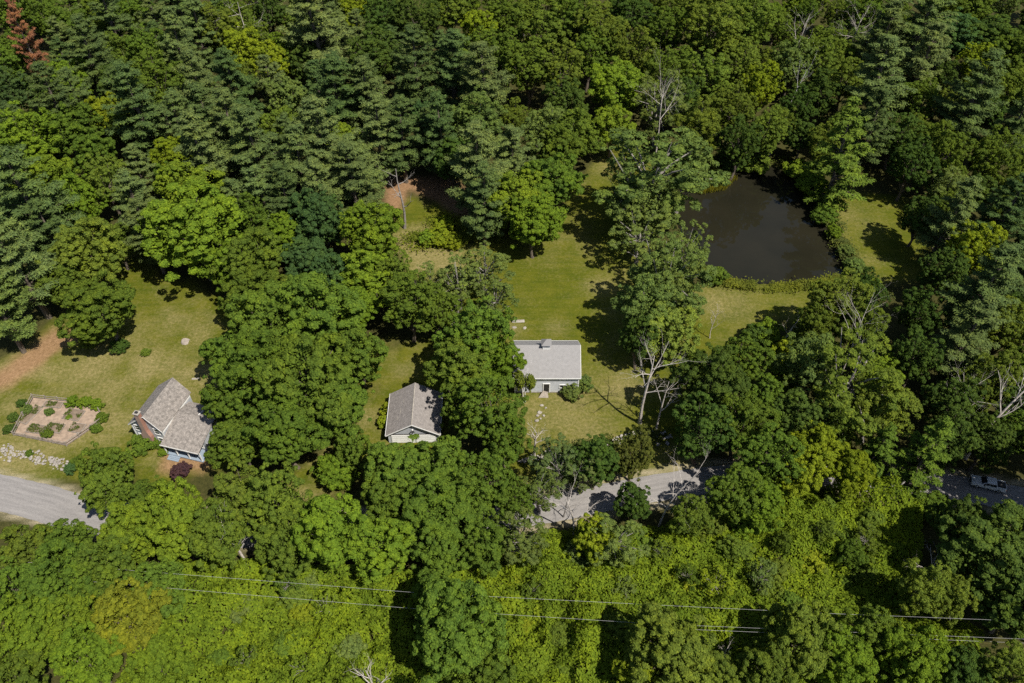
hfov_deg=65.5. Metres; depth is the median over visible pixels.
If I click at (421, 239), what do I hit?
shrub
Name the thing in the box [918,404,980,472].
oak tree
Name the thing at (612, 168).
spreading ash
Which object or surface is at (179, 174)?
maple tree
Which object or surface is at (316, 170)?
pine tree
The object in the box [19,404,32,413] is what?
shrub
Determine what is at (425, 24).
oak tree
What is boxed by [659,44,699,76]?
oak tree
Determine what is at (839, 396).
spreading ash
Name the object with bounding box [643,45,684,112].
oak tree
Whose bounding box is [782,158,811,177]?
shrub
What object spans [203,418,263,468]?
maple tree
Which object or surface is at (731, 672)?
maple tree
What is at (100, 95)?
maple tree
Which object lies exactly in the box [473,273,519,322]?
spreading ash
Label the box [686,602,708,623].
shrub
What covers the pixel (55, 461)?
stone wall
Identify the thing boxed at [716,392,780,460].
oak tree
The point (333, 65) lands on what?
pine tree
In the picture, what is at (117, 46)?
oak tree
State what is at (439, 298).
oak tree
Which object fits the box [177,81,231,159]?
pine tree
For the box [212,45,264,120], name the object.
pine tree
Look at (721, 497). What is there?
oak tree
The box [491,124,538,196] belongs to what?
pine tree
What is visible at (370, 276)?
maple tree
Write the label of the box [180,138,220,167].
pine tree
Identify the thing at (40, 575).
maple tree
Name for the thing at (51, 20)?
pine tree
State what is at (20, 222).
maple tree
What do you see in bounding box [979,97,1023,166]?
pine tree
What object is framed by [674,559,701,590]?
spreading ash
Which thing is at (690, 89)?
oak tree
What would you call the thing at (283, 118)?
pine tree
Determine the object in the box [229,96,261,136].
pine tree
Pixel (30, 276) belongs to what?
pine tree
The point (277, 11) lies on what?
oak tree
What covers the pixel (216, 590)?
shrub
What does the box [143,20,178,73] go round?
pine tree
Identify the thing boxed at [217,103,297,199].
pine tree
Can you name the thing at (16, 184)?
maple tree
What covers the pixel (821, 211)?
shrub
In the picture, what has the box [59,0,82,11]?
pine tree
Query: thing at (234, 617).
shrub
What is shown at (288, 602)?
shrub
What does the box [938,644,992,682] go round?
maple tree
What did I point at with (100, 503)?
maple tree
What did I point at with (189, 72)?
pine tree
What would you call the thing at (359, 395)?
maple tree
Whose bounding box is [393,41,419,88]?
pine tree
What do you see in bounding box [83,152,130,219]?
oak tree
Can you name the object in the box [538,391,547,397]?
cellar hatch
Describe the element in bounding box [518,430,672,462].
stone wall
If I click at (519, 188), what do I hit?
maple tree
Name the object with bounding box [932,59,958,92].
oak tree
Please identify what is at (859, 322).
dead tree
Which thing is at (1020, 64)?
ash tree
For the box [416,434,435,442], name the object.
garage door
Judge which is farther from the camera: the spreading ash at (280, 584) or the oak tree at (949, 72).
the oak tree at (949, 72)
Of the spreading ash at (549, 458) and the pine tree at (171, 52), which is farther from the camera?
the pine tree at (171, 52)
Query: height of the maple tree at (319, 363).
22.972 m
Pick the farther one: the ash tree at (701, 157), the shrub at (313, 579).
the ash tree at (701, 157)
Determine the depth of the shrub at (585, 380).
149.50 m
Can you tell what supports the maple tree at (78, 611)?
on the ground
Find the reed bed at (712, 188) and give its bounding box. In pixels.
[690,165,737,193]
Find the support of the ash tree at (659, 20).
on the ground
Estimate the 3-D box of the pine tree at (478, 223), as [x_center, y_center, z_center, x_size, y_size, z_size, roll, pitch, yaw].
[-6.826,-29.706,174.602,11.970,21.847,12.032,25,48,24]
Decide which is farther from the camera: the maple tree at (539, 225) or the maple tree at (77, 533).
the maple tree at (539, 225)
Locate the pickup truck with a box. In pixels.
[969,475,1006,492]
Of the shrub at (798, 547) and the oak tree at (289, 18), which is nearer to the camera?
the shrub at (798, 547)
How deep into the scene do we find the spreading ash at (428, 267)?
162.05 m
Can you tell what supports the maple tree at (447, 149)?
on the ground
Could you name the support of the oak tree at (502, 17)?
on the ground
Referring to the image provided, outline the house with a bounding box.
[128,377,225,462]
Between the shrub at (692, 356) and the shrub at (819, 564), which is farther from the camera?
the shrub at (692, 356)
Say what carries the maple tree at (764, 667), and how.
on the ground
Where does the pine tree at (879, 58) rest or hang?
on the ground
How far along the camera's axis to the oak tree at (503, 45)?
221.08 m
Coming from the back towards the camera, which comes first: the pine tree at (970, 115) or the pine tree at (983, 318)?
the pine tree at (970, 115)
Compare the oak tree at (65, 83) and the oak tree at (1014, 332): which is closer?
the oak tree at (1014, 332)
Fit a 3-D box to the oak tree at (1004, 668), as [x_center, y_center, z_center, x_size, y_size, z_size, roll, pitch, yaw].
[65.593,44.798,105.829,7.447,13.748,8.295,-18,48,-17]
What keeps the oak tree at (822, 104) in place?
on the ground
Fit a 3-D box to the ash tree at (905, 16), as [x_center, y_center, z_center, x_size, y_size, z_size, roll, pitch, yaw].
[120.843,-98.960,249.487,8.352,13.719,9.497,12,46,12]
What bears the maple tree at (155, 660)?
on the ground
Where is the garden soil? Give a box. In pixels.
[15,398,99,445]
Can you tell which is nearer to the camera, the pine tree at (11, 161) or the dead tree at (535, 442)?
the dead tree at (535, 442)
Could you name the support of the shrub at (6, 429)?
on the ground
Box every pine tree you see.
[0,102,37,145]
[0,143,85,251]
[0,211,61,319]
[0,274,37,353]
[4,0,49,77]
[21,196,77,271]
[24,60,91,154]
[29,0,50,30]
[43,15,79,64]
[49,36,72,67]
[55,66,94,106]
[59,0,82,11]
[60,12,115,94]
[77,40,99,69]
[85,0,138,57]
[92,0,130,35]
[99,58,172,162]
[99,65,132,114]
[111,167,163,248]
[120,195,166,273]
[121,142,158,199]
[133,0,173,42]
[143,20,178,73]
[152,0,179,17]
[154,5,207,78]
[155,87,191,143]
[161,0,197,39]
[168,108,240,219]
[170,46,233,140]
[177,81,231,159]
[179,0,221,74]
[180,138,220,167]
[182,46,214,87]
[204,0,224,31]
[205,87,263,176]
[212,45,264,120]
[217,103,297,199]
[220,177,254,234]
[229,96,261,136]
[239,163,285,225]
[246,0,272,31]
[254,54,283,107]
[258,161,315,222]
[261,0,288,5]
[268,123,332,192]
[270,112,300,158]
[275,0,354,74]
[289,94,363,192]
[293,155,343,245]
[303,59,338,107]
[310,50,367,132]
[311,0,346,39]
[313,12,342,50]
[322,2,351,50]
[326,140,386,216]
[329,132,388,206]
[341,55,394,127]
[343,8,376,74]
[351,92,409,185]
[360,52,386,108]
[374,93,426,183]
[380,24,405,77]
[389,22,441,106]
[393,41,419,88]
[405,0,423,27]
[412,107,439,169]
[415,90,461,181]
[424,28,481,112]
[426,29,449,74]
[444,118,516,215]
[458,40,515,122]
[459,160,510,245]
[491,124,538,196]
[828,33,917,139]
[849,0,908,86]
[850,86,896,172]
[890,0,958,81]
[895,21,951,99]
[913,175,984,265]
[921,295,1005,385]
[923,242,1023,348]
[930,47,1010,157]
[972,172,1023,252]
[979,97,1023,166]
[992,228,1023,297]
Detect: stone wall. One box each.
[0,443,68,471]
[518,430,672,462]
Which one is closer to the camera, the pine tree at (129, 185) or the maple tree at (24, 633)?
the maple tree at (24, 633)
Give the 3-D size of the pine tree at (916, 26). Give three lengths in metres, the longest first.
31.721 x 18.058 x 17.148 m
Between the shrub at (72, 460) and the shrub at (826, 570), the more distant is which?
the shrub at (72, 460)
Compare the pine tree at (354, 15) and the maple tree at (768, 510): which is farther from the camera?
the pine tree at (354, 15)
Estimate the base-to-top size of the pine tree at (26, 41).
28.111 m
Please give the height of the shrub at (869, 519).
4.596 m
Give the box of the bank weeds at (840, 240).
[808,194,895,301]
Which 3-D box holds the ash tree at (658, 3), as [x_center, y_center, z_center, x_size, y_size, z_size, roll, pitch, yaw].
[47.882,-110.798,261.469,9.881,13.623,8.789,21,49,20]
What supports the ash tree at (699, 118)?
on the ground
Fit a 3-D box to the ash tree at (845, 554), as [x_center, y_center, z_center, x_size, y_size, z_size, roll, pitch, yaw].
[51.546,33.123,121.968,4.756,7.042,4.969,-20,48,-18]
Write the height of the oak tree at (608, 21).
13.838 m
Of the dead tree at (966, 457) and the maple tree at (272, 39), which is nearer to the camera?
the dead tree at (966, 457)
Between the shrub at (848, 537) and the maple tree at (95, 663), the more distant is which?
the shrub at (848, 537)
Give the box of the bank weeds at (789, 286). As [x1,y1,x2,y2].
[699,265,852,294]
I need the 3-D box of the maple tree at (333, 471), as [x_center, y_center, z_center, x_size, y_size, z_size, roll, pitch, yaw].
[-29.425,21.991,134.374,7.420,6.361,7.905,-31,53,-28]
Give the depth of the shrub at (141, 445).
138.94 m
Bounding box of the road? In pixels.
[0,463,1023,547]
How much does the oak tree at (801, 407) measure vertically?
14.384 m
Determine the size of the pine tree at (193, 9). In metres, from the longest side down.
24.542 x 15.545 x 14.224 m
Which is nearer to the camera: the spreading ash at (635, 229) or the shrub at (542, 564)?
the shrub at (542, 564)
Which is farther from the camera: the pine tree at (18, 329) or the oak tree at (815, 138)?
the oak tree at (815, 138)
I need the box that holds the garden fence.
[11,394,102,446]
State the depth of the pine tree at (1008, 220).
168.25 m
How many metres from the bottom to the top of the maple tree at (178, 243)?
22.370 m
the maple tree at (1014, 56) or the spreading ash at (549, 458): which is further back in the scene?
the maple tree at (1014, 56)
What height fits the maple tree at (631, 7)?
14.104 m
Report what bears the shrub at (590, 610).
on the ground
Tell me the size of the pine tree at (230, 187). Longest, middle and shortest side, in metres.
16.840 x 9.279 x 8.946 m
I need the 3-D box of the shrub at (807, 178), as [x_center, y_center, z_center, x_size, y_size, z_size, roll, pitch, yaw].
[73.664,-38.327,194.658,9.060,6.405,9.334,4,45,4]
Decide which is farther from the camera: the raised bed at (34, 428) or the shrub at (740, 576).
the raised bed at (34, 428)
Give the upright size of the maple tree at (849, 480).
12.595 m
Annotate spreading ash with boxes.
[228,644,256,674]
[273,570,303,597]
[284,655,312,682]
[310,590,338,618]
[415,260,449,291]
[437,252,483,309]
[441,294,477,327]
[452,240,515,296]
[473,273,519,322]
[494,506,549,565]
[519,465,563,511]
[521,575,545,600]
[527,432,579,495]
[562,540,582,561]
[565,451,602,493]
[586,512,650,567]
[592,126,731,220]
[600,144,647,200]
[607,205,667,266]
[611,572,636,600]
[626,230,718,309]
[631,69,690,146]
[648,536,674,565]
[664,219,713,277]
[670,284,706,324]
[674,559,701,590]
[700,565,736,601]
[746,557,777,594]
[805,322,910,436]
[853,523,881,554]
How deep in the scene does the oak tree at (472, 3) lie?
259.15 m
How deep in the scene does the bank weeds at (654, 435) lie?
141.83 m
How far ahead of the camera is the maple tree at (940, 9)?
255.59 m
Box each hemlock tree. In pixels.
[798,96,876,211]
[855,421,898,482]
[887,415,955,505]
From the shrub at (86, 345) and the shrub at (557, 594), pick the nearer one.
the shrub at (557, 594)
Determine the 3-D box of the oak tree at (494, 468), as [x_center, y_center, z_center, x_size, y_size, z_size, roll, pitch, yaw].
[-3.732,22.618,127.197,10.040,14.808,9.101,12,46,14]
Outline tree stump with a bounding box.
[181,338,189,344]
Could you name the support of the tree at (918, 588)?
on the ground
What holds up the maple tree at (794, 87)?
on the ground
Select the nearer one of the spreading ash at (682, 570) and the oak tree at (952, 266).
the spreading ash at (682, 570)
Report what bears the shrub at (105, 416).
on the ground
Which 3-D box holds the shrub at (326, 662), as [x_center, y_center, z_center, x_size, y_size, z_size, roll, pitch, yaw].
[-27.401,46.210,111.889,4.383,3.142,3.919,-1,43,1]
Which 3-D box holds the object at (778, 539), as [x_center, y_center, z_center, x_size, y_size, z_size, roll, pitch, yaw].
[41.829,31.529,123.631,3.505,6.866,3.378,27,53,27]
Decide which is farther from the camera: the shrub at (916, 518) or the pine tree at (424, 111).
the pine tree at (424, 111)
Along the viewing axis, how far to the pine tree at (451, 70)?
209.84 m
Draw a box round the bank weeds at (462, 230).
[395,210,481,256]
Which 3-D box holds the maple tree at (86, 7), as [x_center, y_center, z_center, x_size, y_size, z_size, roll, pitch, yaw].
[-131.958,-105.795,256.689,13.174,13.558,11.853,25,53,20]
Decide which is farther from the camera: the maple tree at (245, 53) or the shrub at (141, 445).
the maple tree at (245, 53)
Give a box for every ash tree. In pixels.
[274,274,294,292]
[442,84,507,149]
[497,96,531,130]
[509,0,535,21]
[516,101,572,156]
[544,0,567,17]
[605,170,684,244]
[610,272,675,337]
[626,249,696,309]
[647,9,674,48]
[648,0,670,12]
[665,138,719,213]
[669,493,714,539]
[673,94,724,155]
[716,534,755,567]
[763,103,801,155]
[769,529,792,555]
[772,330,841,400]
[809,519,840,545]
[819,0,852,26]
[820,401,863,451]
[821,17,847,37]
[835,538,868,572]
[840,22,872,56]
[841,602,901,662]
[843,370,923,444]
[870,20,901,42]
[901,2,911,22]
[901,112,931,133]
[926,165,970,202]
[990,0,1022,15]
[993,162,1023,197]
[1002,63,1023,92]
[1008,142,1023,175]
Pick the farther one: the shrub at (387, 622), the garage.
the garage
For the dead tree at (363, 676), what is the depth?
106.09 m
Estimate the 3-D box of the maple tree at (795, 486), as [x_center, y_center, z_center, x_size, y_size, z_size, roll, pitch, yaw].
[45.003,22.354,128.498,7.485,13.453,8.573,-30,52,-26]
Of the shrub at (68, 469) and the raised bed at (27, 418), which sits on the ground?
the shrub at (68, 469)
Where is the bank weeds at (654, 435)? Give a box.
[525,425,670,471]
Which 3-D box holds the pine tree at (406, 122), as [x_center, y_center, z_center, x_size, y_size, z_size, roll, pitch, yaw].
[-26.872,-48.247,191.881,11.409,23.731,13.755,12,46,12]
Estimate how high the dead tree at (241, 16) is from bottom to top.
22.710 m
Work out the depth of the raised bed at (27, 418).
145.73 m
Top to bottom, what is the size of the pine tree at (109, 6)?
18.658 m
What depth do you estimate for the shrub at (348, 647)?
112.66 m
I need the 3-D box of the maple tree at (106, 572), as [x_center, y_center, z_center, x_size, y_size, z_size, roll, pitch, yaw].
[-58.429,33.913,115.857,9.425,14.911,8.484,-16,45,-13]
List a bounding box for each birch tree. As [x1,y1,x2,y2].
[513,370,525,396]
[524,356,536,395]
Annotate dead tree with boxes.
[210,0,269,33]
[215,502,249,568]
[350,651,390,682]
[380,169,414,228]
[527,420,549,455]
[547,478,582,517]
[549,465,604,534]
[616,331,705,423]
[623,44,687,151]
[645,443,709,530]
[653,375,680,430]
[705,308,724,337]
[789,6,822,46]
[790,50,816,100]
[825,283,894,374]
[835,0,879,47]
[904,546,956,568]
[947,362,1008,420]
[963,364,1023,459]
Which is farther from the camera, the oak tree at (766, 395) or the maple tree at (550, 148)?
the maple tree at (550, 148)
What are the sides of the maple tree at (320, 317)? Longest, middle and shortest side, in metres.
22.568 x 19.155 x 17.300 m
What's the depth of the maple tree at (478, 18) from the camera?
240.02 m
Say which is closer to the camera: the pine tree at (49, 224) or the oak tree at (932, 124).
the pine tree at (49, 224)
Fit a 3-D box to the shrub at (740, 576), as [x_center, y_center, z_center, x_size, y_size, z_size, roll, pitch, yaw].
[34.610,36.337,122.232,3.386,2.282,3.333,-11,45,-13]
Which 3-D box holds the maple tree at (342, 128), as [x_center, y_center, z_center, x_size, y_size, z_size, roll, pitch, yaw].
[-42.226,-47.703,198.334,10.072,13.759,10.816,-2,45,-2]
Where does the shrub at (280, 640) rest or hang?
on the ground
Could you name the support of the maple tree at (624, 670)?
on the ground
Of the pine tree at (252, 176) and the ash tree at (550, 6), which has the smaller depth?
the pine tree at (252, 176)
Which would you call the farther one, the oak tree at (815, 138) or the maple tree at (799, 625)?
the oak tree at (815, 138)
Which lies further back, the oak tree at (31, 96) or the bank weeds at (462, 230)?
the oak tree at (31, 96)
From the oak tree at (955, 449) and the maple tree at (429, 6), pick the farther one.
the maple tree at (429, 6)
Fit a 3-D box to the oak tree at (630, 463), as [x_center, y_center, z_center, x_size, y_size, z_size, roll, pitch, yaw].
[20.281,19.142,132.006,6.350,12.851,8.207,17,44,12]
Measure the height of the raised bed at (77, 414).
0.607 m
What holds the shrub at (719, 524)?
on the ground
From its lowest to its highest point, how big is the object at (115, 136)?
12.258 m
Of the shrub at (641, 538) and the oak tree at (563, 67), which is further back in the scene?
the oak tree at (563, 67)
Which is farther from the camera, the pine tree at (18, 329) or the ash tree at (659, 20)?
the ash tree at (659, 20)
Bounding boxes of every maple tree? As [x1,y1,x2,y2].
[0,32,26,67]
[0,100,62,163]
[0,155,27,198]
[0,203,33,250]
[0,524,61,583]
[0,587,64,667]
[0,648,48,682]
[8,108,37,128]
[10,537,95,617]
[14,154,81,196]
[34,217,127,282]
[34,262,91,307]
[38,518,98,562]
[39,103,90,166]
[39,585,97,648]
[47,620,130,682]
[51,171,110,231]
[54,270,135,346]
[70,533,137,596]
[71,128,117,188]
[74,441,134,497]
[74,464,131,513]
[79,0,117,20]
[83,91,122,139]
[89,11,111,44]
[90,576,172,657]
[92,63,120,98]
[96,499,163,572]
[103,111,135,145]
[114,474,174,529]
[122,557,192,617]
[125,633,194,682]
[133,178,249,281]
[135,476,216,563]
[147,135,192,167]
[151,159,224,225]
[179,495,248,571]
[198,326,259,379]
[198,370,255,427]
[201,236,244,292]
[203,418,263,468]
[209,225,283,283]
[216,0,239,9]
[216,329,302,418]
[217,264,275,316]
[223,22,260,72]
[225,279,311,347]
[238,461,313,536]
[240,388,332,469]
[249,38,295,77]
[250,509,316,580]
[255,330,365,425]
[256,105,297,143]
[257,210,304,258]
[262,270,366,352]
[264,32,286,47]
[280,234,336,276]
[287,41,326,90]
[287,183,344,252]
[289,492,373,567]
[298,252,346,293]
[303,369,374,439]
[309,451,362,491]
[325,121,359,147]
[333,424,371,471]
[334,0,367,26]
[334,325,388,387]
[336,199,404,262]
[336,249,397,313]
[336,278,383,327]
[341,517,416,584]
[361,464,418,524]
[363,434,434,504]
[381,470,480,557]
[403,434,471,491]
[404,99,441,135]
[407,569,463,611]
[409,522,472,576]
[412,578,509,682]
[422,336,494,393]
[425,0,445,29]
[430,136,475,189]
[431,295,517,369]
[446,642,516,682]
[457,4,498,41]
[457,515,514,577]
[479,331,526,389]
[482,162,548,233]
[507,193,567,258]
[519,146,588,218]
[533,123,583,180]
[549,107,606,169]
[571,511,619,562]
[585,56,647,115]
[590,100,636,158]
[611,650,660,682]
[613,481,651,519]
[614,0,649,31]
[623,601,724,682]
[632,299,702,366]
[689,642,744,682]
[730,477,784,531]
[735,636,800,682]
[755,598,843,678]
[767,1,784,15]
[771,445,823,496]
[782,0,803,24]
[783,117,822,158]
[786,420,849,483]
[787,77,815,109]
[791,32,823,77]
[807,621,879,682]
[808,0,829,16]
[808,23,851,60]
[829,447,876,501]
[837,45,859,75]
[850,352,905,390]
[876,622,954,682]
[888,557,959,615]
[890,82,921,121]
[918,0,942,16]
[924,6,985,65]
[926,493,993,543]
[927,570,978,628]
[935,499,1023,619]
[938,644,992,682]
[941,0,1000,25]
[952,8,1023,61]
[959,82,978,105]
[970,173,997,205]
[970,556,1023,639]
[977,98,1007,134]
[982,63,1023,108]
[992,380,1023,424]
[998,28,1023,71]
[1014,224,1023,244]
[1017,9,1023,31]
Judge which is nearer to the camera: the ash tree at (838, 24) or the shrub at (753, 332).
the shrub at (753, 332)
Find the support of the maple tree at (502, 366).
on the ground
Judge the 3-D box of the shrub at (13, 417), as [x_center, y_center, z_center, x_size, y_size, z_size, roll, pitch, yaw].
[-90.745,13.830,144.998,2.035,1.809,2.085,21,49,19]
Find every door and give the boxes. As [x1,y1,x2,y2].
[391,435,411,442]
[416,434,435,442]
[543,383,549,391]
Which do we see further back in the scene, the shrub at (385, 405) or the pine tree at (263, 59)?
the pine tree at (263, 59)
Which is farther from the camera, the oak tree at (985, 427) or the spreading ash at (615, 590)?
the oak tree at (985, 427)
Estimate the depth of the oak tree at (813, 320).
148.54 m
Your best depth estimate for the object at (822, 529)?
123.62 m
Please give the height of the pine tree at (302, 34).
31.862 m
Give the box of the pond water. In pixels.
[678,165,842,283]
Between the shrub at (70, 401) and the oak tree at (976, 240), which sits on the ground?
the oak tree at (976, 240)
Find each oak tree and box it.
[0,0,35,47]
[0,44,24,81]
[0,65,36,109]
[0,555,26,609]
[1,42,30,78]
[20,75,50,108]
[21,0,55,14]
[24,0,56,38]
[42,0,92,42]
[44,82,67,106]
[45,54,95,95]
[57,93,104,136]
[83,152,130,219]
[88,218,134,269]
[102,31,136,66]
[111,0,156,35]
[118,46,185,124]
[125,23,167,73]
[152,161,172,199]
[195,1,241,62]
[209,458,267,522]
[219,0,259,31]
[229,191,272,246]
[232,61,263,99]
[239,19,268,46]
[252,0,286,34]
[262,73,307,117]
[268,28,296,82]
[281,4,309,27]
[346,23,401,77]
[358,0,409,42]
[376,249,418,297]
[379,269,443,342]
[383,0,442,46]
[416,280,459,341]
[430,0,469,33]
[436,469,504,530]
[438,380,476,433]
[449,373,529,446]
[457,447,516,508]
[459,0,480,12]
[464,24,500,60]
[481,416,533,467]
[482,0,511,10]
[484,0,526,33]
[489,27,523,94]
[495,476,534,528]
[503,0,573,61]
[504,35,554,109]
[533,39,587,95]
[541,73,588,122]
[544,0,596,61]
[566,433,619,489]
[570,23,618,90]
[571,0,628,65]
[603,19,626,56]
[608,0,655,39]
[609,25,659,72]
[615,424,654,481]
[616,308,662,368]
[643,6,690,52]
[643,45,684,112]
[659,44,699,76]
[662,0,704,46]
[664,70,704,131]
[668,342,751,418]
[671,391,736,465]
[680,46,733,108]
[683,0,748,81]
[704,461,763,523]
[706,0,719,14]
[710,81,757,143]
[711,331,775,383]
[712,0,777,50]
[713,36,762,98]
[715,113,764,180]
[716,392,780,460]
[731,422,806,486]
[740,104,788,164]
[741,59,785,121]
[743,372,788,425]
[747,44,775,82]
[765,5,793,43]
[769,39,797,83]
[770,35,818,97]
[771,19,801,47]
[771,388,836,436]
[779,83,818,128]
[791,0,818,35]
[792,302,841,346]
[798,31,846,81]
[803,68,842,122]
[806,121,840,161]
[806,267,874,332]
[821,50,865,111]
[823,106,866,149]
[830,298,890,361]
[843,266,890,312]
[844,0,890,34]
[877,110,925,169]
[885,133,941,201]
[888,324,946,387]
[892,285,950,338]
[896,72,942,122]
[900,191,940,246]
[913,123,955,157]
[916,119,979,194]
[916,245,972,302]
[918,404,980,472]
[919,375,986,425]
[931,188,974,229]
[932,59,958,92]
[935,86,965,114]
[940,219,1007,284]
[952,344,1023,413]
[953,41,1001,86]
[959,412,1020,473]
[962,124,1023,180]
[977,295,1023,354]
[978,638,1023,682]
[990,410,1023,454]
[991,181,1023,224]
[995,346,1023,393]
[1007,291,1023,339]
[1014,25,1023,36]
[1020,332,1023,354]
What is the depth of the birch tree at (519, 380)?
143.10 m
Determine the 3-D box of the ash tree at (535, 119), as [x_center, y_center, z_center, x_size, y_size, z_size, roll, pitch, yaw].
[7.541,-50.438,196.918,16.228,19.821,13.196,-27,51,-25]
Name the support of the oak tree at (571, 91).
on the ground
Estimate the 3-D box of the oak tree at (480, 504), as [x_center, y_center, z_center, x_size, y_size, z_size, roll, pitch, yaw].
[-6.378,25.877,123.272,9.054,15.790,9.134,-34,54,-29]
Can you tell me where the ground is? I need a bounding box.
[0,0,1023,682]
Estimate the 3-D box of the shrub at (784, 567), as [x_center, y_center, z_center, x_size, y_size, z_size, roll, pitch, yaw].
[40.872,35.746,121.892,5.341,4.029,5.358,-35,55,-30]
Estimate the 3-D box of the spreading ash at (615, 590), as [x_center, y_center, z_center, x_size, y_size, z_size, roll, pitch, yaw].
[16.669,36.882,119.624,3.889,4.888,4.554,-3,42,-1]
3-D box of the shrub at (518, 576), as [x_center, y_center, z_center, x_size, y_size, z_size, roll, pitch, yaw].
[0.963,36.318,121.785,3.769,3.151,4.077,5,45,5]
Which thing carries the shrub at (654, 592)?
on the ground
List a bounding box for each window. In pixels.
[133,424,141,430]
[152,428,160,435]
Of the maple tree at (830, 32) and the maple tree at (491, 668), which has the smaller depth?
the maple tree at (491, 668)
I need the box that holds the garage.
[385,383,442,442]
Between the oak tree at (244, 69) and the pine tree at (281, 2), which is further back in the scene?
the pine tree at (281, 2)
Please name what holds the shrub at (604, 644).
on the ground
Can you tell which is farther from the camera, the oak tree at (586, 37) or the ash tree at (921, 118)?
the oak tree at (586, 37)
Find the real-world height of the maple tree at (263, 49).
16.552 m
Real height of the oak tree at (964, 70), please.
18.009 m
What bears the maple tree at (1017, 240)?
on the ground
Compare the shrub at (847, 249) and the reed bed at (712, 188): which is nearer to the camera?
the shrub at (847, 249)
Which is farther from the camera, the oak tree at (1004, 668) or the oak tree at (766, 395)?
the oak tree at (766, 395)
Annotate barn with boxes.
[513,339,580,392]
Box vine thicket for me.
[116,474,984,682]
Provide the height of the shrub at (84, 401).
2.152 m
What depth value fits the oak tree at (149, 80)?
207.47 m
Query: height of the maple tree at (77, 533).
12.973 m
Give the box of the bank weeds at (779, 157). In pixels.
[706,152,802,181]
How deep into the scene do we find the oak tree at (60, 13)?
235.40 m
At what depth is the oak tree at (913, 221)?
173.98 m
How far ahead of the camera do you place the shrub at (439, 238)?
179.55 m
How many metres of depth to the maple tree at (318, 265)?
157.53 m
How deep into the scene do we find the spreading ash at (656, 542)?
122.28 m
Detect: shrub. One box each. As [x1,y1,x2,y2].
[2,423,16,433]
[6,411,19,421]
[15,399,27,406]
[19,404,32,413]
[24,449,33,456]
[39,428,53,438]
[44,408,54,415]
[63,394,78,407]
[63,463,74,475]
[69,457,83,468]
[76,396,92,409]
[78,337,98,348]
[88,398,104,410]
[89,423,103,432]
[94,412,109,422]
[107,338,130,354]
[125,434,152,456]
[139,348,151,355]
[149,437,160,448]
[157,447,167,456]
[169,461,192,481]
[187,603,212,625]
[200,578,228,599]
[206,645,233,672]
[224,588,264,625]
[232,624,250,639]
[258,588,277,611]
[271,628,299,658]
[276,584,313,615]
[288,601,315,625]
[294,569,321,596]
[303,657,331,682]
[330,617,348,638]
[331,631,367,670]
[341,585,362,604]
[366,580,393,604]
[377,415,386,428]
[379,401,388,414]
[382,610,398,627]
[418,228,435,247]
[425,222,454,248]
[434,214,455,229]
[443,231,462,249]
[497,590,525,616]
[507,565,529,589]
[512,614,532,632]
[518,648,549,679]
[528,549,557,574]
[528,600,555,628]
[543,621,571,647]
[551,583,563,601]
[551,659,576,682]
[556,628,588,664]
[560,382,587,402]
[562,557,590,580]
[573,598,602,629]
[579,373,593,392]
[579,438,617,469]
[583,635,613,670]
[587,562,622,592]
[596,610,630,648]
[611,597,627,612]
[623,526,653,554]
[633,556,654,581]
[646,585,664,602]
[653,568,679,589]
[669,551,684,566]
[678,574,704,602]
[686,348,705,368]
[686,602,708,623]
[697,508,727,541]
[704,542,724,562]
[707,266,730,284]
[714,598,739,621]
[715,149,745,172]
[722,513,737,528]
[727,514,767,541]
[727,568,748,585]
[731,621,753,647]
[739,152,770,174]
[742,322,771,345]
[749,574,783,603]
[750,316,786,347]
[761,556,795,590]
[764,364,795,392]
[771,334,802,362]
[778,589,802,604]
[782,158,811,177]
[783,498,814,524]
[790,530,813,551]
[793,169,829,197]
[793,540,825,573]
[809,202,839,224]
[810,493,848,525]
[812,568,828,580]
[822,526,859,555]
[824,224,843,238]
[835,244,855,257]
[837,575,854,590]
[841,553,878,586]
[842,257,864,273]
[856,505,884,530]
[875,534,893,551]
[902,507,923,527]
[912,484,950,519]
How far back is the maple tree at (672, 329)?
146.22 m
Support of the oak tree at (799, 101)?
on the ground
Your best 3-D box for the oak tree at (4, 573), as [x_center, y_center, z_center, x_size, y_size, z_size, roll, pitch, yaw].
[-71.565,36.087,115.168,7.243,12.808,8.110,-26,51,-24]
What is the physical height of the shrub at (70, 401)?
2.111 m
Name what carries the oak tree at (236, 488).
on the ground
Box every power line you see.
[17,561,984,619]
[19,575,1012,638]
[715,630,988,641]
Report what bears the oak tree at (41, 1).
on the ground
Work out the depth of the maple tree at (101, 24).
242.45 m
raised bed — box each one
[18,404,42,424]
[25,423,46,433]
[42,400,63,407]
[44,422,65,433]
[62,408,85,421]
[67,421,86,433]
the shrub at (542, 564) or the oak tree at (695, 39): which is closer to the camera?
the shrub at (542, 564)
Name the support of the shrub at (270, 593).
on the ground
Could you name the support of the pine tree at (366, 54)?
on the ground
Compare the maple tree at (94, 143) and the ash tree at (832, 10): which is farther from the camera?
the ash tree at (832, 10)
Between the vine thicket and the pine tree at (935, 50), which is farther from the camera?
the pine tree at (935, 50)
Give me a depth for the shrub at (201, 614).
117.20 m
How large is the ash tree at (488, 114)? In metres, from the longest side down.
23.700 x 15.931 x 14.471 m
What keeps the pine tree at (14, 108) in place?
on the ground
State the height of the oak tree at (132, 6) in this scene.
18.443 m

